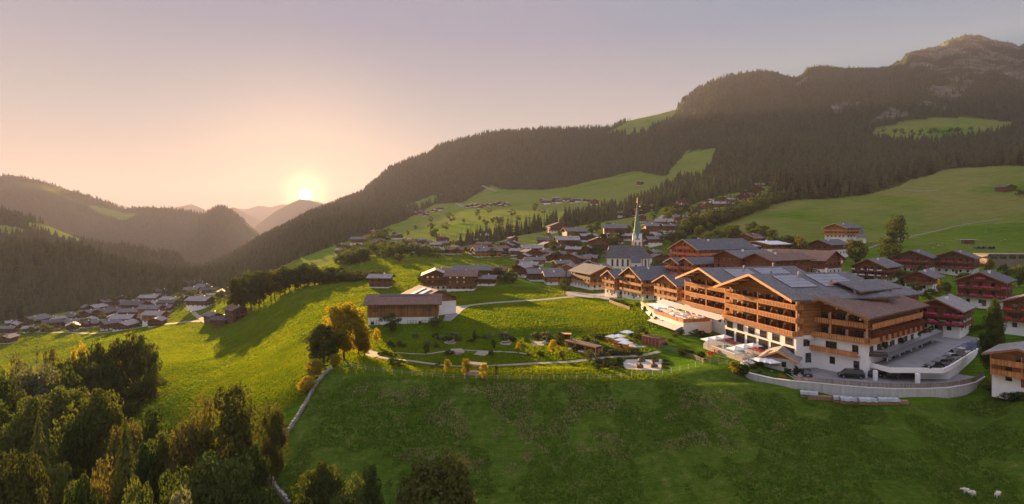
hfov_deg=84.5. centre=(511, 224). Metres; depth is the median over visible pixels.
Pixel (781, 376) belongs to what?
shrub
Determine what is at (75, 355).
broadleaf tree
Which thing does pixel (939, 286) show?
broadleaf tree
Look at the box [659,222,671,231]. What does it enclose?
chalet
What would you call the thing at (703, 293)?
hotel building
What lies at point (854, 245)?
broadleaf tree
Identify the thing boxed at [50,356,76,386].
broadleaf tree
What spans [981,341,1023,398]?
chalet
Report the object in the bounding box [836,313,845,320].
window
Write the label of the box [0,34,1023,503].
ground
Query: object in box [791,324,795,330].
window
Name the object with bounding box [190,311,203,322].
road
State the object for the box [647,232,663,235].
chalet
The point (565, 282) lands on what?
broadleaf tree
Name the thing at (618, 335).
parasol
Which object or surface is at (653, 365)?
raised bed
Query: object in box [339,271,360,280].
broadleaf tree
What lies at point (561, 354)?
broadleaf tree
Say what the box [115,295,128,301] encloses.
chalet
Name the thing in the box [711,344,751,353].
swimming pool
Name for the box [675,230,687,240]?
broadleaf tree
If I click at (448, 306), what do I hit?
barn
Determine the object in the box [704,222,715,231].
broadleaf tree
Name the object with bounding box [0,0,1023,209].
sky
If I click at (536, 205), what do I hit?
broadleaf tree
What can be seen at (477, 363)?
shelter
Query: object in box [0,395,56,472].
broadleaf tree
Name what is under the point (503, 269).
chalet
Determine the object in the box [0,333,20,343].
chalet
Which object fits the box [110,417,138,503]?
conifer tree
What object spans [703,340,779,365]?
pool terrace
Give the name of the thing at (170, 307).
chalet
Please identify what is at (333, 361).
broadleaf tree
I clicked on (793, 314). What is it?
window
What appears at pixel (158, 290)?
chalet
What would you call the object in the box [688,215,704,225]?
broadleaf tree
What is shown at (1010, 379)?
window
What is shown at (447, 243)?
chalet
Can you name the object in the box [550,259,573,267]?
chalet
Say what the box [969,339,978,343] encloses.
parked car
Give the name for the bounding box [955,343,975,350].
parked car
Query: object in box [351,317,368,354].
broadleaf tree
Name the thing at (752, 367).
shrub
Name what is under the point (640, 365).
raised bed
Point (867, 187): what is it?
conifer tree
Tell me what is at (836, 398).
firewood stack
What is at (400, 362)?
shrub
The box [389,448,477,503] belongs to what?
broadleaf tree
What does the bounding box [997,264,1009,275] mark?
broadleaf tree
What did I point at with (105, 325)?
chalet
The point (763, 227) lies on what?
broadleaf tree
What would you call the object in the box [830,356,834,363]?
window
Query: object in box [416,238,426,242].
chalet
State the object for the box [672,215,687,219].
chalet
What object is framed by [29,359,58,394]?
broadleaf tree
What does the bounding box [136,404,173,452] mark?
broadleaf tree
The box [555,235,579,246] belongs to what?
chalet
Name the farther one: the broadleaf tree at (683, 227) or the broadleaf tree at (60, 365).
the broadleaf tree at (683, 227)
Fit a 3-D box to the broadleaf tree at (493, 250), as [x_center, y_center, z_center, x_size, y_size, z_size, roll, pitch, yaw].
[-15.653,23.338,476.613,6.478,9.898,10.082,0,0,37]
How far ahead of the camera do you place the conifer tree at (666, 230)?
521.20 m
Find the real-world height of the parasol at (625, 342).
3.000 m
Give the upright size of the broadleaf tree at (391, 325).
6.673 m
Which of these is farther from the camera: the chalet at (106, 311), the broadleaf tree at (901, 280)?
the chalet at (106, 311)
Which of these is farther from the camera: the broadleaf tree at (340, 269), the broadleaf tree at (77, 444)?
the broadleaf tree at (340, 269)
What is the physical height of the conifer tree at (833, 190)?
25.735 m
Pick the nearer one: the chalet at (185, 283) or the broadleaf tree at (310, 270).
the broadleaf tree at (310, 270)
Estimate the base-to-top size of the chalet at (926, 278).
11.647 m
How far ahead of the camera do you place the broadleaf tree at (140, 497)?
65.61 m
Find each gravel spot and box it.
[366,350,379,356]
[450,348,464,353]
[465,370,479,374]
[474,350,487,355]
[531,341,547,344]
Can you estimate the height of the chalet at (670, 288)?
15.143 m
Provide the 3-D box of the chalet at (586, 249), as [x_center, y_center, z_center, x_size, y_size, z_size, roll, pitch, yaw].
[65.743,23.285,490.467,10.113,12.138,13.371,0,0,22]
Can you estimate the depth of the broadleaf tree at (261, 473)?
83.35 m
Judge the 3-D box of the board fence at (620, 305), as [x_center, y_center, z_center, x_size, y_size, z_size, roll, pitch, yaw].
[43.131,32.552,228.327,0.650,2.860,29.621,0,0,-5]
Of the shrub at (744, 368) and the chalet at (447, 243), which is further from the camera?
the chalet at (447, 243)
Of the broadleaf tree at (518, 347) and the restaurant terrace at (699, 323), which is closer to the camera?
the broadleaf tree at (518, 347)
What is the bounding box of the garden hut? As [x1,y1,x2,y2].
[757,346,801,372]
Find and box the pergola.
[564,339,602,356]
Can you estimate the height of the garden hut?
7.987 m
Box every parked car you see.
[801,368,812,376]
[837,368,864,378]
[864,370,878,376]
[878,371,900,378]
[922,361,944,368]
[931,358,949,365]
[937,355,955,362]
[942,352,959,359]
[945,348,965,356]
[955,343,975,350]
[957,347,970,353]
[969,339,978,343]
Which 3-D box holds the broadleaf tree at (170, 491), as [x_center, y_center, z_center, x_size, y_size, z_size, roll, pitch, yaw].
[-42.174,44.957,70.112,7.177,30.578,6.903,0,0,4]
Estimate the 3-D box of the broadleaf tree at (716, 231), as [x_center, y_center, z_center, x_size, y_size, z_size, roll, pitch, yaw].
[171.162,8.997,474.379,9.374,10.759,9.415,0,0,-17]
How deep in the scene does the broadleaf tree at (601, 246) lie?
489.61 m
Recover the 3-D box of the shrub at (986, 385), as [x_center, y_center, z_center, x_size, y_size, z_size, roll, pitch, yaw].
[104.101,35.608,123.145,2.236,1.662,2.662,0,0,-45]
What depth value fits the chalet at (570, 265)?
383.56 m
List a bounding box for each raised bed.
[636,362,642,367]
[638,357,644,361]
[650,362,657,367]
[651,357,658,361]
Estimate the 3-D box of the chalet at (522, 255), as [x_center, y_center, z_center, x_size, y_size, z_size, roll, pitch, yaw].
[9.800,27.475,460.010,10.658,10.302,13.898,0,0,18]
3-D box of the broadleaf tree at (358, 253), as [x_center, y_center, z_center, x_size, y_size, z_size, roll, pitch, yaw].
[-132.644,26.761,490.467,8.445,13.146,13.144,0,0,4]
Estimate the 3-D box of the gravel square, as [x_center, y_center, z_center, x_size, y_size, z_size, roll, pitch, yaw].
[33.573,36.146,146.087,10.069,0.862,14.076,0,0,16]
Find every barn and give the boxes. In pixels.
[363,293,442,325]
[401,285,458,314]
[994,184,1016,191]
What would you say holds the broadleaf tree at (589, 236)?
on the ground at (966, 192)
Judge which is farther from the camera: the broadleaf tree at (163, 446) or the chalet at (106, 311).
the chalet at (106, 311)
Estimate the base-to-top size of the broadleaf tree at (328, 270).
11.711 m
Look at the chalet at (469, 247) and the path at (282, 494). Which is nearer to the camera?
the path at (282, 494)
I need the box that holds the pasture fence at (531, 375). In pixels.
[340,360,702,380]
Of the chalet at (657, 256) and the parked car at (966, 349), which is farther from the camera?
the chalet at (657, 256)
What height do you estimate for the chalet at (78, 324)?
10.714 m
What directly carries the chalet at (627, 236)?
on the ground at (966, 192)
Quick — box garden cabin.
[562,333,571,339]
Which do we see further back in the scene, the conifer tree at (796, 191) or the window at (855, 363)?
the conifer tree at (796, 191)
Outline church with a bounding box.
[605,198,652,268]
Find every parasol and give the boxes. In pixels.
[614,338,628,344]
[615,334,625,343]
[618,340,632,344]
[621,330,634,333]
[701,337,716,347]
[709,336,723,339]
[718,334,732,344]
[727,346,744,357]
[735,344,753,354]
[747,343,761,353]
[750,357,761,361]
[761,358,767,368]
[767,359,780,370]
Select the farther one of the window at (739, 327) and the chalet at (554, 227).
the chalet at (554, 227)
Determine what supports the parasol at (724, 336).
on the pool terrace at (741, 357)
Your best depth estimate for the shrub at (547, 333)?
181.93 m
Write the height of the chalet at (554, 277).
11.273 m
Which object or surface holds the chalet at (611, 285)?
on the ground at (966, 192)
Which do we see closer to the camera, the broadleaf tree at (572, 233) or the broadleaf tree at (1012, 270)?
the broadleaf tree at (1012, 270)
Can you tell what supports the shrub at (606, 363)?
on the ground at (966, 192)
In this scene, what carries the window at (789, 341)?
in the hotel building at (758, 304)
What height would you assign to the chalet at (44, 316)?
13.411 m
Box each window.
[726,329,733,339]
[727,321,732,328]
[736,332,744,343]
[737,323,742,331]
[743,312,747,319]
[747,335,755,343]
[748,326,754,334]
[758,338,767,349]
[760,330,766,337]
[766,318,770,325]
[771,342,780,347]
[772,333,778,341]
[778,296,783,301]
[778,308,783,314]
[778,320,783,328]
[784,346,793,353]
[785,336,792,345]
[791,311,795,317]
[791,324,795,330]
[803,339,809,345]
[805,353,810,362]
[821,311,827,317]
[821,325,827,332]
[826,341,836,348]
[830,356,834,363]
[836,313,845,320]
[836,327,845,335]
[852,345,857,352]
[853,360,858,368]
[854,315,863,322]
[854,330,863,337]
[1005,366,1011,371]
[1005,377,1012,381]
[1016,355,1023,362]
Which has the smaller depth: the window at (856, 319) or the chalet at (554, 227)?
the window at (856, 319)
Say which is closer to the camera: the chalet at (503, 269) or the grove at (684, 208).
the chalet at (503, 269)
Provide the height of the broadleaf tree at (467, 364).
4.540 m
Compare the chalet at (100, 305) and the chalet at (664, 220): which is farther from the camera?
the chalet at (100, 305)
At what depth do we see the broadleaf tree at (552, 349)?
159.48 m
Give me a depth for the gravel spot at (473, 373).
137.02 m
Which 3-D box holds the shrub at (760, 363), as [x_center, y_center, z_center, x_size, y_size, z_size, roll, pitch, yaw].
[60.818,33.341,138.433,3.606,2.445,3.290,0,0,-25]
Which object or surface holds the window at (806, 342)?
in the hotel building at (758, 304)
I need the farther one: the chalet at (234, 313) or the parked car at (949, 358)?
the chalet at (234, 313)
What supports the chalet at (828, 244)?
on the ground at (966, 192)
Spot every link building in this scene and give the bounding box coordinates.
[829,279,901,293]
[888,282,923,300]
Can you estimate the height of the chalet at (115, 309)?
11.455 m
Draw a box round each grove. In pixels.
[8,290,180,333]
[324,268,385,281]
[332,238,442,264]
[650,184,761,219]
[679,188,796,232]
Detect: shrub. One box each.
[387,358,398,364]
[395,360,405,365]
[431,333,438,338]
[443,350,454,354]
[447,331,458,337]
[499,331,510,338]
[508,336,516,340]
[535,333,541,338]
[541,331,550,338]
[571,345,580,350]
[593,363,601,368]
[604,361,611,367]
[607,349,615,355]
[633,333,641,340]
[635,327,648,334]
[676,347,688,354]
[695,351,704,357]
[697,330,705,336]
[729,360,740,373]
[736,364,749,374]
[741,359,754,365]
[748,364,757,368]
[753,356,765,364]
[779,374,786,378]
[783,368,792,375]
[881,342,889,348]
[981,384,991,391]
[999,392,1014,400]
[1007,392,1023,400]
[1014,391,1023,399]
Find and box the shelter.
[467,362,483,374]
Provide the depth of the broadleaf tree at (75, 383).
151.02 m
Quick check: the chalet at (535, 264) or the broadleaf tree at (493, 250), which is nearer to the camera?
the chalet at (535, 264)
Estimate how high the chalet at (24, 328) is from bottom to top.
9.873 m
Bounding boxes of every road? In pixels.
[17,320,202,333]
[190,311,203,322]
[444,296,572,314]
[565,291,616,300]
[868,218,1003,247]
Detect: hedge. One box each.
[590,334,607,339]
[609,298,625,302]
[969,324,985,332]
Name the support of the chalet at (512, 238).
on the ground at (966, 192)
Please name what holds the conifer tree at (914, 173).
on the ground at (966, 192)
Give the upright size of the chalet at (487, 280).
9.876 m
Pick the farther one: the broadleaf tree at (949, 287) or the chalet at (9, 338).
the chalet at (9, 338)
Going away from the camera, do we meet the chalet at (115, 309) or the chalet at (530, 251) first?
the chalet at (530, 251)
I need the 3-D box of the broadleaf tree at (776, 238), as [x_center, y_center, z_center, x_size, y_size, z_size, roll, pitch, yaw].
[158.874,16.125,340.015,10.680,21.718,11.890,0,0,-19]
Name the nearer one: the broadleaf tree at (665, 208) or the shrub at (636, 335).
the shrub at (636, 335)
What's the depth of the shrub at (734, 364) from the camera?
133.15 m
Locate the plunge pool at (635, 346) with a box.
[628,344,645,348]
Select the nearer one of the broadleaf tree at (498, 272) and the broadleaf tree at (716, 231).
the broadleaf tree at (498, 272)
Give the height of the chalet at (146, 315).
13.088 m
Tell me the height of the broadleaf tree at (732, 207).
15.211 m
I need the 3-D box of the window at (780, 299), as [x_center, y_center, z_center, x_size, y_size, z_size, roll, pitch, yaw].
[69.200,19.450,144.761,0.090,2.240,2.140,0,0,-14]
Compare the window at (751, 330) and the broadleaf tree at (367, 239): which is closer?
the window at (751, 330)
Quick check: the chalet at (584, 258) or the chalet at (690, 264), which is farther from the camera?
the chalet at (584, 258)
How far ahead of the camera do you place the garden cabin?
180.72 m
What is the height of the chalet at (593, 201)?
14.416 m
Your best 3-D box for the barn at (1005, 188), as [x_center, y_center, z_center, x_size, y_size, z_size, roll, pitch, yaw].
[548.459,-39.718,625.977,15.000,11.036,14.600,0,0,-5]
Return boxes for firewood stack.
[799,390,817,397]
[808,395,833,400]
[832,395,846,402]
[840,396,868,403]
[857,397,885,404]
[875,397,900,404]
[897,400,909,404]
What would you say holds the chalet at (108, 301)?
on the ground at (966, 192)
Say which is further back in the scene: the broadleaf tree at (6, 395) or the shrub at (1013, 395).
the broadleaf tree at (6, 395)
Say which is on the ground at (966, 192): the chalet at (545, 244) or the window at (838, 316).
the chalet at (545, 244)
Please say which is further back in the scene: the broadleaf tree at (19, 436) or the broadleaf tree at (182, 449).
the broadleaf tree at (19, 436)
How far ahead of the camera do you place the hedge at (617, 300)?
240.63 m
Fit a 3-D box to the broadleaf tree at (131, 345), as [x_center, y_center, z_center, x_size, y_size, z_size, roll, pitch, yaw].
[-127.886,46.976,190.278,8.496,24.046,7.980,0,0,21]
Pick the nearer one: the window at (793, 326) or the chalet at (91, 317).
the window at (793, 326)
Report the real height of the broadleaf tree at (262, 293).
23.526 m
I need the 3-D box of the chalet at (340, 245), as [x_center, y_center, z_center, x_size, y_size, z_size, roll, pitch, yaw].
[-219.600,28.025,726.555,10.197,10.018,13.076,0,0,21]
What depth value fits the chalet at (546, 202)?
1069.06 m
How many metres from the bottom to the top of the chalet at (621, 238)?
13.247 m
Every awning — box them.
[647,317,681,329]
[656,299,723,320]
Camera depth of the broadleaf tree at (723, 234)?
472.88 m
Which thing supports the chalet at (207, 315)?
on the ground at (966, 192)
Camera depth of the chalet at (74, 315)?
565.69 m
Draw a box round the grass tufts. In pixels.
[271,371,1023,503]
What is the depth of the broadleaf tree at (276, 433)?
103.44 m
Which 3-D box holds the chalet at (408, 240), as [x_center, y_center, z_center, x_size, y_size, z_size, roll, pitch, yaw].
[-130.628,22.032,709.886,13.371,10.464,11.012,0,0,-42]
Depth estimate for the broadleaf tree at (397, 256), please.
468.70 m
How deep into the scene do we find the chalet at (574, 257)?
445.84 m
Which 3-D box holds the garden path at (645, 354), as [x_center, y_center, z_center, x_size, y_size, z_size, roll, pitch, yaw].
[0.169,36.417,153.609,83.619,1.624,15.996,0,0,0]
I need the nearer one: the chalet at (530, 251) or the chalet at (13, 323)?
the chalet at (530, 251)
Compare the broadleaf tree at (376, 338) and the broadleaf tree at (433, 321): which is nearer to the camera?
the broadleaf tree at (376, 338)
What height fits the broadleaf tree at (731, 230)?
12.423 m
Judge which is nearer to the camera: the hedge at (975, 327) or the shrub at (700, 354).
the shrub at (700, 354)
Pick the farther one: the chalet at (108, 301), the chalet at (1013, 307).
the chalet at (108, 301)
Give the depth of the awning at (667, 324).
180.58 m
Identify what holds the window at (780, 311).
in the hotel building at (758, 304)
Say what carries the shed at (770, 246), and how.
on the ground at (966, 192)
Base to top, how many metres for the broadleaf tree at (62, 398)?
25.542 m
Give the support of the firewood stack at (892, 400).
on the ground at (966, 192)
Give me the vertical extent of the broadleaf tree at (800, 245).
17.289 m
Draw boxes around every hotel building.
[675,263,806,334]
[713,268,899,370]
[785,290,929,377]
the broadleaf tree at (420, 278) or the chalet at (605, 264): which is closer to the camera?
the broadleaf tree at (420, 278)
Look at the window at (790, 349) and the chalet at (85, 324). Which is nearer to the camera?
the window at (790, 349)
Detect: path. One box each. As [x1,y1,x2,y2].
[269,366,332,503]
[377,351,660,366]
[397,350,526,354]
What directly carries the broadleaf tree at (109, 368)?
on the ground at (966, 192)
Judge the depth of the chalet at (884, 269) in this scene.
257.64 m
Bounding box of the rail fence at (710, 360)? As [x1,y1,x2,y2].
[659,343,718,363]
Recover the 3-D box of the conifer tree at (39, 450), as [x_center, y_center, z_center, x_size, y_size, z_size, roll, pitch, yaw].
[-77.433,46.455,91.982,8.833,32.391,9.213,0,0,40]
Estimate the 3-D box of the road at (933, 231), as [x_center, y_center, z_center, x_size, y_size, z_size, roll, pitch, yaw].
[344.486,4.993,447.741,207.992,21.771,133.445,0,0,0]
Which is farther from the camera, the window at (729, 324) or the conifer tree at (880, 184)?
the conifer tree at (880, 184)
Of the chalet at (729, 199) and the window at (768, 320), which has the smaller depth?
the window at (768, 320)
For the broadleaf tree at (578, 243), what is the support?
on the ground at (966, 192)
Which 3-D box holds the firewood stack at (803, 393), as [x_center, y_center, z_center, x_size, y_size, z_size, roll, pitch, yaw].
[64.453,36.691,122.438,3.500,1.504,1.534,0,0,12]
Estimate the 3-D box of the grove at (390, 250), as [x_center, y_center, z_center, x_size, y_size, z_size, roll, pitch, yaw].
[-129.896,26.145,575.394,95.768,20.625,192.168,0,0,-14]
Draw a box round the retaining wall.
[743,372,984,397]
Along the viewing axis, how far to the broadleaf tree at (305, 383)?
132.22 m
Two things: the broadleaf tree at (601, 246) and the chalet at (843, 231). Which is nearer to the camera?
the chalet at (843, 231)
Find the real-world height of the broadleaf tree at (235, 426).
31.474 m
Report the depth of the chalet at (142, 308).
499.84 m
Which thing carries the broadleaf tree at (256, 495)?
on the ground at (966, 192)
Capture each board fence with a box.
[609,300,629,309]
[794,372,983,387]
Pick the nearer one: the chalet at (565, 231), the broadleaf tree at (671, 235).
the broadleaf tree at (671, 235)
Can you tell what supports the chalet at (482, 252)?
on the ground at (966, 192)
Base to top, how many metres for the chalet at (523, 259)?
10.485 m
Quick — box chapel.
[854,226,868,242]
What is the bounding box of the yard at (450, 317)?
[444,305,470,320]
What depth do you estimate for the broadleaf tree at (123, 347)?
184.57 m
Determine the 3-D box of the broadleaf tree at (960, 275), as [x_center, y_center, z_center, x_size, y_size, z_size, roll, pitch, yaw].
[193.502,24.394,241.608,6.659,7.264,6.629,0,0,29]
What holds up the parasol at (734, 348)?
on the pool terrace at (741, 357)
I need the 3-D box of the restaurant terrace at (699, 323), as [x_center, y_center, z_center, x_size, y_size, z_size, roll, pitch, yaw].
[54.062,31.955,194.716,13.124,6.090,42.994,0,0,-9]
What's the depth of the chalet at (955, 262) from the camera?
297.61 m
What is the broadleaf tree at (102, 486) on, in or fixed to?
on the ground at (966, 192)
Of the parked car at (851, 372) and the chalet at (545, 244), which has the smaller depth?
the parked car at (851, 372)
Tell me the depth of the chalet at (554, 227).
646.31 m
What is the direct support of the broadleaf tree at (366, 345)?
on the ground at (966, 192)
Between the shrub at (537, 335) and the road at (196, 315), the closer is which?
the shrub at (537, 335)
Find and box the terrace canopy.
[869,328,942,361]
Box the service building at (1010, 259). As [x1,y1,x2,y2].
[973,253,1023,266]
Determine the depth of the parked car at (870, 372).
129.08 m
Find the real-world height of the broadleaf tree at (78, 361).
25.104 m
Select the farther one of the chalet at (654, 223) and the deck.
the chalet at (654, 223)
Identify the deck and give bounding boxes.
[870,336,980,382]
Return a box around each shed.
[641,334,665,346]
[749,240,790,251]
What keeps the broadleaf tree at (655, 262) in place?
on the ground at (966, 192)
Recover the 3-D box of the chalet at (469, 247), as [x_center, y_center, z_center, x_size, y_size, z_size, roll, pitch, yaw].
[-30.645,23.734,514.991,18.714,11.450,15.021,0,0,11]
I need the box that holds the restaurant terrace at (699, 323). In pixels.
[641,301,712,334]
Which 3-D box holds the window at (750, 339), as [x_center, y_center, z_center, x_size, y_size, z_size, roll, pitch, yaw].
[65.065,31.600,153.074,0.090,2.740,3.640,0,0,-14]
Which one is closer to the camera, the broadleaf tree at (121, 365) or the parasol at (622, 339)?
the parasol at (622, 339)
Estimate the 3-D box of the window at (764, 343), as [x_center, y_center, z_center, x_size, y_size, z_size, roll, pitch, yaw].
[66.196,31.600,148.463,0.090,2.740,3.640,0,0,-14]
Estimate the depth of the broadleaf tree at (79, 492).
65.55 m
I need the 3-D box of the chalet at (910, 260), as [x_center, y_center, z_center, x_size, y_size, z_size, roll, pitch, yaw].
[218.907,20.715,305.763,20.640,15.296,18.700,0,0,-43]
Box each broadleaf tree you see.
[0,366,9,378]
[0,375,33,440]
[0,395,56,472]
[0,399,14,479]
[0,448,51,503]
[5,360,64,442]
[9,352,25,389]
[11,362,32,395]
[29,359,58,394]
[31,385,89,468]
[41,348,58,366]
[43,460,71,503]
[45,364,88,445]
[48,387,141,472]
[48,414,107,485]
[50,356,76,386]
[62,473,104,503]
[64,357,88,394]
[70,340,86,365]
[78,359,111,404]
[80,347,103,395]
[89,337,115,385]
[89,452,128,503]
[96,421,142,503]
[98,340,124,385]
[98,359,126,409]
[104,338,138,392]
[114,399,141,420]
[117,387,144,410]
[120,328,144,382]
[122,381,152,401]
[122,478,152,503]
[126,330,159,395]
[128,376,171,397]
[132,438,166,503]
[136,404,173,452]
[143,348,163,399]
[149,429,186,495]
[156,466,197,503]
[163,393,229,495]
[169,483,191,503]
[172,449,254,503]
[193,381,268,479]
[211,287,223,296]
[223,275,242,305]
[230,484,268,503]
[234,277,247,306]
[237,270,262,310]
[238,446,277,503]
[243,270,268,306]
[252,400,289,489]
[257,269,270,302]
[259,269,286,298]
[265,269,274,299]
[271,270,290,294]
[275,265,295,292]
[285,267,306,289]
[287,461,352,503]
[293,262,318,284]
[295,264,312,286]
[297,375,317,391]
[299,322,342,363]
[302,265,321,285]
[303,358,324,376]
[307,270,328,284]
[321,266,340,282]
[321,301,367,358]
[328,353,341,366]
[328,472,367,503]
[332,266,348,272]
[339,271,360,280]
[350,463,384,503]
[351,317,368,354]
[354,248,364,262]
[355,326,374,354]
[359,248,369,261]
[361,235,371,242]
[373,328,380,342]
[378,313,401,331]
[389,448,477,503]
[392,253,404,262]
[418,276,422,283]
[423,344,429,353]
[428,315,441,327]
[429,229,439,236]
[437,243,448,253]
[442,222,448,228]
[443,359,451,371]
[446,214,455,222]
[462,358,471,374]
[479,362,487,377]
[488,247,497,256]
[492,364,499,378]
[493,267,501,275]
[494,216,501,223]
[502,271,513,281]
[508,272,517,281]
[515,342,521,353]
[532,203,537,210]
[543,232,552,236]
[547,339,557,353]
[548,240,558,249]
[551,251,562,259]
[556,330,563,344]
[558,278,569,293]
[559,245,566,252]
[559,350,564,358]
[567,231,578,235]
[572,241,581,246]
[585,225,594,232]
[585,233,594,239]
[585,349,594,362]
[589,246,600,254]
[593,221,602,230]
[595,243,606,253]
[606,236,619,244]
[650,258,666,265]
[652,205,660,211]
[661,207,670,214]
[667,231,676,241]
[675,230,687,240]
[678,225,688,235]
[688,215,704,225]
[694,225,705,234]
[696,213,707,224]
[698,232,713,238]
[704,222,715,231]
[708,235,720,238]
[712,229,720,235]
[716,231,725,237]
[723,224,735,234]
[725,227,741,237]
[729,206,740,216]
[745,221,757,232]
[749,228,761,232]
[753,224,768,230]
[762,228,778,240]
[767,234,786,241]
[784,233,800,248]
[790,235,811,249]
[844,238,868,262]
[877,236,903,260]
[882,215,908,245]
[896,271,911,285]
[906,282,922,291]
[915,264,926,270]
[919,288,939,299]
[936,279,943,293]
[942,282,951,293]
[955,273,966,285]
[977,328,1000,368]
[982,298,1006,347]
[984,259,995,269]
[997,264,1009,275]
[1009,264,1023,286]
[1015,190,1023,195]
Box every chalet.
[0,324,20,333]
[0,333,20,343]
[4,321,22,328]
[16,313,53,325]
[20,324,42,332]
[41,318,62,329]
[50,315,67,319]
[61,318,85,327]
[64,321,80,331]
[65,313,78,318]
[77,308,100,317]
[79,319,96,328]
[84,303,108,309]
[85,316,98,319]
[88,318,107,327]
[92,306,114,318]
[97,299,113,304]
[97,319,121,330]
[107,313,137,320]
[110,299,124,306]
[110,319,139,331]
[111,307,120,311]
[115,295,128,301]
[116,307,137,317]
[119,300,150,308]
[135,304,166,317]
[137,294,161,300]
[140,310,170,326]
[145,315,167,327]
[149,300,157,304]
[155,288,166,292]
[156,299,177,305]
[157,296,185,304]
[163,303,174,311]
[182,286,200,296]
[183,279,203,286]
[183,295,216,310]
[194,283,214,292]
[199,286,217,295]
[201,311,222,323]
[209,314,227,328]
[222,304,248,323]
[336,243,347,248]
[350,237,365,244]
[366,230,376,235]
[366,272,395,287]
[391,233,403,238]
[401,238,413,242]
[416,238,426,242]
[421,239,433,245]
[421,267,446,290]
[429,242,442,246]
[429,267,452,270]
[436,235,445,240]
[438,240,452,246]
[441,236,449,240]
[443,269,479,291]
[444,246,465,254]
[452,264,491,274]
[467,245,488,253]
[470,247,503,257]
[475,241,493,246]
[476,273,498,285]
[490,265,507,276]
[491,245,509,254]
[495,241,515,251]
[507,235,517,241]
[508,247,522,255]
[509,263,533,277]
[510,240,520,247]
[514,258,533,263]
[515,252,532,258]
[519,248,537,256]
[519,260,539,267]
[521,244,544,250]
[523,267,563,281]
[524,256,545,265]
[534,249,549,256]
[536,237,554,244]
[539,241,554,248]
[539,253,557,262]
[541,270,570,284]
[543,200,551,204]
[545,222,569,233]
[548,250,565,256]
[550,244,568,250]
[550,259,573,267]
[554,199,562,203]
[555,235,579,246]
[558,262,577,270]
[559,252,581,264]
[560,228,587,235]
[565,246,582,253]
[568,263,614,289]
[579,233,597,241]
[579,260,594,263]
[579,263,611,267]
[580,255,592,261]
[582,245,592,254]
[583,254,599,262]
[587,237,609,251]
[590,199,598,205]
[600,269,623,297]
[601,224,627,237]
[610,233,623,243]
[617,211,625,217]
[617,266,671,300]
[622,233,633,240]
[631,209,642,215]
[639,215,645,222]
[640,228,648,235]
[642,223,659,233]
[644,235,663,246]
[645,222,661,229]
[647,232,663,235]
[647,249,662,253]
[650,253,668,265]
[651,273,689,308]
[655,218,673,223]
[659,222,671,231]
[661,223,675,234]
[662,257,683,273]
[667,238,758,257]
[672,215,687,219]
[676,198,689,206]
[678,257,713,273]
[696,202,706,209]
[709,249,771,266]
[712,201,728,208]
[724,197,738,203]
[735,233,769,241]
[737,194,749,200]
[743,251,815,272]
[772,249,846,271]
[808,238,847,256]
[821,223,862,242]
[848,257,903,281]
[890,249,937,271]
[900,269,945,292]
[919,294,977,338]
[935,250,982,275]
[952,269,1017,308]
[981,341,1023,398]
[999,294,1023,335]
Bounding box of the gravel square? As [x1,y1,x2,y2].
[623,359,661,369]
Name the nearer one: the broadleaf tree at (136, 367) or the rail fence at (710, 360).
the rail fence at (710, 360)
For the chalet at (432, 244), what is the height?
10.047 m
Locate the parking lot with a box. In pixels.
[797,367,972,387]
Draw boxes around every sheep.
[960,487,969,493]
[968,490,975,496]
[994,490,1000,496]
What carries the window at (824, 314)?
in the hotel building at (853, 333)
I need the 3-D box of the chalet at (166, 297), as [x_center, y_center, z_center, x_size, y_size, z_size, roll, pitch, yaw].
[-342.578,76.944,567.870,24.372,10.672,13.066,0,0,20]
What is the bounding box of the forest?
[0,33,1023,319]
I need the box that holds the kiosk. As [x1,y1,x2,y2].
[959,239,976,243]
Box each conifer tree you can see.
[30,411,49,477]
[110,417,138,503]
[542,213,545,229]
[662,218,669,238]
[794,179,801,199]
[818,181,827,198]
[828,178,834,197]
[864,176,870,192]
[878,174,883,187]
[911,162,917,178]
[927,158,933,173]
[1017,145,1023,164]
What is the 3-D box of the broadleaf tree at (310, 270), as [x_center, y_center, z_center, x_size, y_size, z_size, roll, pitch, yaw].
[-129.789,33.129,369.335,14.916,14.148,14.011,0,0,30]
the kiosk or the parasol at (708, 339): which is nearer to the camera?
the parasol at (708, 339)
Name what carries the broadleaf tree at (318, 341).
on the ground at (966, 192)
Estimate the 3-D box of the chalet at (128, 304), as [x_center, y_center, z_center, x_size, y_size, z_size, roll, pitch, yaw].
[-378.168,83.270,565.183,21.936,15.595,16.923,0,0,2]
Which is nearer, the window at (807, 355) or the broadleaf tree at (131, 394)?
the window at (807, 355)
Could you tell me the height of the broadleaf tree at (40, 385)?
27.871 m
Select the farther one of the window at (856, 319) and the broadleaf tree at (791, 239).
the broadleaf tree at (791, 239)
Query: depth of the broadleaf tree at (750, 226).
465.38 m
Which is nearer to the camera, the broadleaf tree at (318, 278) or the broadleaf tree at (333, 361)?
the broadleaf tree at (333, 361)
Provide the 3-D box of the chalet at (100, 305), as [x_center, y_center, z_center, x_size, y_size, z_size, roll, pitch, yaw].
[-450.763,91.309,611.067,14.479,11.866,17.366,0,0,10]
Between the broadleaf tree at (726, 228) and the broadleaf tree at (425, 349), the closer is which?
the broadleaf tree at (425, 349)
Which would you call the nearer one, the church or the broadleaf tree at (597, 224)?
the church
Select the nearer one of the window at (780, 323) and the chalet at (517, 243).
the window at (780, 323)

